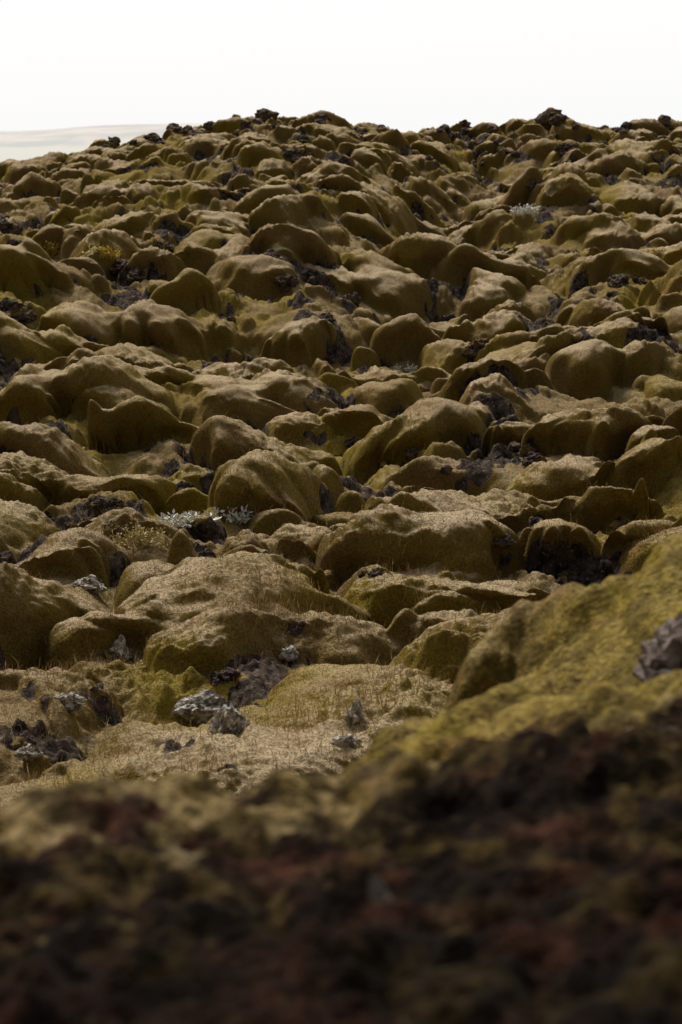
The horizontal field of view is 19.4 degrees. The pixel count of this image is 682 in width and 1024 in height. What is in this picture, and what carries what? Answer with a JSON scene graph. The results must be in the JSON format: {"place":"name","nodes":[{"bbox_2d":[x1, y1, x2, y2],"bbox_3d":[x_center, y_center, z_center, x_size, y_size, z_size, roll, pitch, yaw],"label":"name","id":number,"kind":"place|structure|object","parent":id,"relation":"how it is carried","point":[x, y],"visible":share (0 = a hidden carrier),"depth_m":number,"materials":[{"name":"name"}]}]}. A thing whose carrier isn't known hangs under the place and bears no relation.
{"place":"outdoors","nodes":[
{"label":"outdoors","id":0,"kind":"place"},
{"bbox_2d":[0,123,202,146],"bbox_3d":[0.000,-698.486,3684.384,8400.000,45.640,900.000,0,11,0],"label":"distant hills","id":1,"kind":"structure","parent":0,"point":[85,136],"depth_m":3512.19,"materials":[{"name":"white"}]},
{"bbox_2d":[0,110,681,1023],"bbox_3d":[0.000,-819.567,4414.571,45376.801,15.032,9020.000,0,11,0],"label":"mossy lava field","id":2,"kind":"structure","parent":0,"point":[522,864],"depth_m":17.97,"materials":[{"name":"green plant"}]},
{"bbox_2d":[14,743,43,761],"bbox_3d":[-2.151,1.660,13.716,0.210,0.128,0.113,-3,11,-14],"label":"lichen covered rock","id":3,"kind":"object","parent":2,"relation":"on","point":[30,752],"visible":1,"depth_m":13.69,"materials":[{"name":"grey stone"}]},
{"bbox_2d":[39,241,60,256],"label":"yellow birch shrub","id":4,"kind":"object","parent":2,"relation":"on","point":[51,249],"visible":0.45,"depth_m":51.94,"materials":[{"name":"green plant"}]},
{"bbox_2d":[53,692,86,713],"bbox_3d":[-2.023,1.416,14.760,0.286,0.163,0.165,0,11,0],"label":"lichen covered rock","id":5,"kind":"object","parent":2,"relation":"on","point":[74,700],"visible":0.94,"depth_m":14.71,"materials":[{"name":"grey stone"}]},
{"bbox_2d":[70,574,106,592],"bbox_3d":[-2.327,0.674,18.341,0.367,0.195,0.198,4,11,22],"label":"lichen covered rock","id":6,"kind":"object","parent":2,"relation":"on","point":[91,583],"visible":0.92,"depth_m":18.29,"materials":[{"name":"grey stone"}]},
{"bbox_2d":[82,243,124,258],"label":"yellow birch shrub","id":7,"kind":"object","parent":2,"relation":"on","point":[102,250],"visible":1,"depth_m":41.21,"materials":[{"name":"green plant"}]},
{"bbox_2d":[109,634,129,656],"bbox_3d":[-1.821,1.153,16.346,0.217,0.303,0.162,0,11,0],"label":"lichen covered rock","id":8,"kind":"object","parent":2,"relation":"on","point":[118,646],"visible":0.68,"depth_m":16.30,"materials":[{"name":"grey stone"}]},
{"bbox_2d":[109,518,170,549],"bbox_3d":[-1.984,0.239,19.611,0.666,0.330,0.301,0,11,0],"label":"dry straw shrub","id":9,"kind":"object","parent":2,"relation":"on","point":[139,538],"visible":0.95,"depth_m":19.61,"materials":[{"name":"beige plant"}]},
{"bbox_2d":[156,509,220,528],"bbox_3d":[-1.604,0.092,20.719,0.729,0.249,0.399,0,11,0],"label":"woolly willow shrub","id":10,"kind":"object","parent":2,"relation":"on","point":[178,522],"visible":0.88,"depth_m":20.70,"materials":[{"name":"grey plant"}]},
{"bbox_2d":[171,688,249,734],"bbox_3d":[-0.957,1.447,14.283,0.493,0.675,1.944,-1,11,-6],"label":"lichen covered rock","id":11,"kind":"object","parent":2,"relation":"on","point":[204,705],"visible":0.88,"depth_m":15.00,"materials":[{"name":"grey stone"}]},
{"bbox_2d":[203,504,252,524],"bbox_3d":[-1.207,0.019,21.389,0.551,0.248,0.330,0,11,0],"label":"woolly willow shrub","id":12,"kind":"object","parent":2,"relation":"on","point":[236,515],"visible":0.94,"depth_m":21.37,"materials":[{"name":"grey plant"}]},
{"bbox_2d":[279,645,298,661],"bbox_3d":[-0.410,1.137,15.965,0.190,0.136,0.136,0,11,0],"label":"lichen covered rock","id":13,"kind":"object","parent":2,"relation":"on","point":[289,653],"visible":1,"depth_m":15.92,"materials":[{"name":"grey stone"}]},
{"bbox_2d":[0,107,675,760],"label":"lava rocks","id":14,"kind":"object","parent":2,"relation":"on","point":[22,313],"visible":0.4,"depth_m":38.82,"materials":[{"name":"brown stone"}]},
{"bbox_2d":[0,397,681,865],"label":"moss fuzz","id":15,"kind":"object","parent":2,"relation":"on","point":[276,597],"visible":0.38,"depth_m":16.85,"materials":[{"name":"green plant"}]},
{"bbox_2d":[330,733,362,748],"bbox_3d":[0.032,1.500,12.847,0.220,0.141,0.139,4,11,19],"label":"lichen covered rock","id":16,"kind":"object","parent":2,"relation":"on","point":[350,738],"visible":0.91,"depth_m":12.81,"materials":[{"name":"grey stone"}]},
{"bbox_2d":[344,697,365,724],"bbox_3d":[0.094,1.354,13.169,0.144,0.263,0.126,0,11,0],"label":"lichen covered rock","id":17,"kind":"object","parent":2,"relation":"on","point":[354,712],"visible":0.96,"depth_m":13.13,"materials":[{"name":"grey stone"}]},
{"bbox_2d":[393,363,417,372],"bbox_3d":[1.169,-2.635,36.304,0.545,0.237,0.330,1,11,7],"label":"woolly willow shrub","id":18,"kind":"object","parent":2,"relation":"on","point":[411,369],"visible":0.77,"depth_m":36.26,"materials":[{"name":"grey plant"}]},
{"bbox_2d":[509,203,540,215],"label":"woolly willow shrub","id":19,"kind":"object","parent":2,"relation":"on","point":[520,208],"visible":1,"depth_m":56.94,"materials":[{"name":"grey plant"}]},
{"bbox_2d":[641,247,665,252],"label":"yellow birch shrub","id":20,"kind":"object","parent":2,"relation":"on","point":[654,249],"visible":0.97,"depth_m":51.26,"materials":[{"name":"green plant"}]},
{"bbox_2d":[632,612,681,682],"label":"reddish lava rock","id":21,"kind":"object","parent":2,"relation":"on","point":[662,652],"visible":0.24,"depth_m":6.01,"materials":[{"name":"grey stone"}]},
{"bbox_2d":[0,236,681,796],"bbox_3d":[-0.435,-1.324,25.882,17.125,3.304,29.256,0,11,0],"label":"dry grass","id":22,"kind":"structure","parent":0,"point":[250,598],"depth_m":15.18,"materials":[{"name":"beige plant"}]},
{"bbox_2d":[0,0,681,132],"label":"sky","id":23,"kind":"structure","parent":0,"point":[402,65],"materials":[{"name":"white"}]}
]}

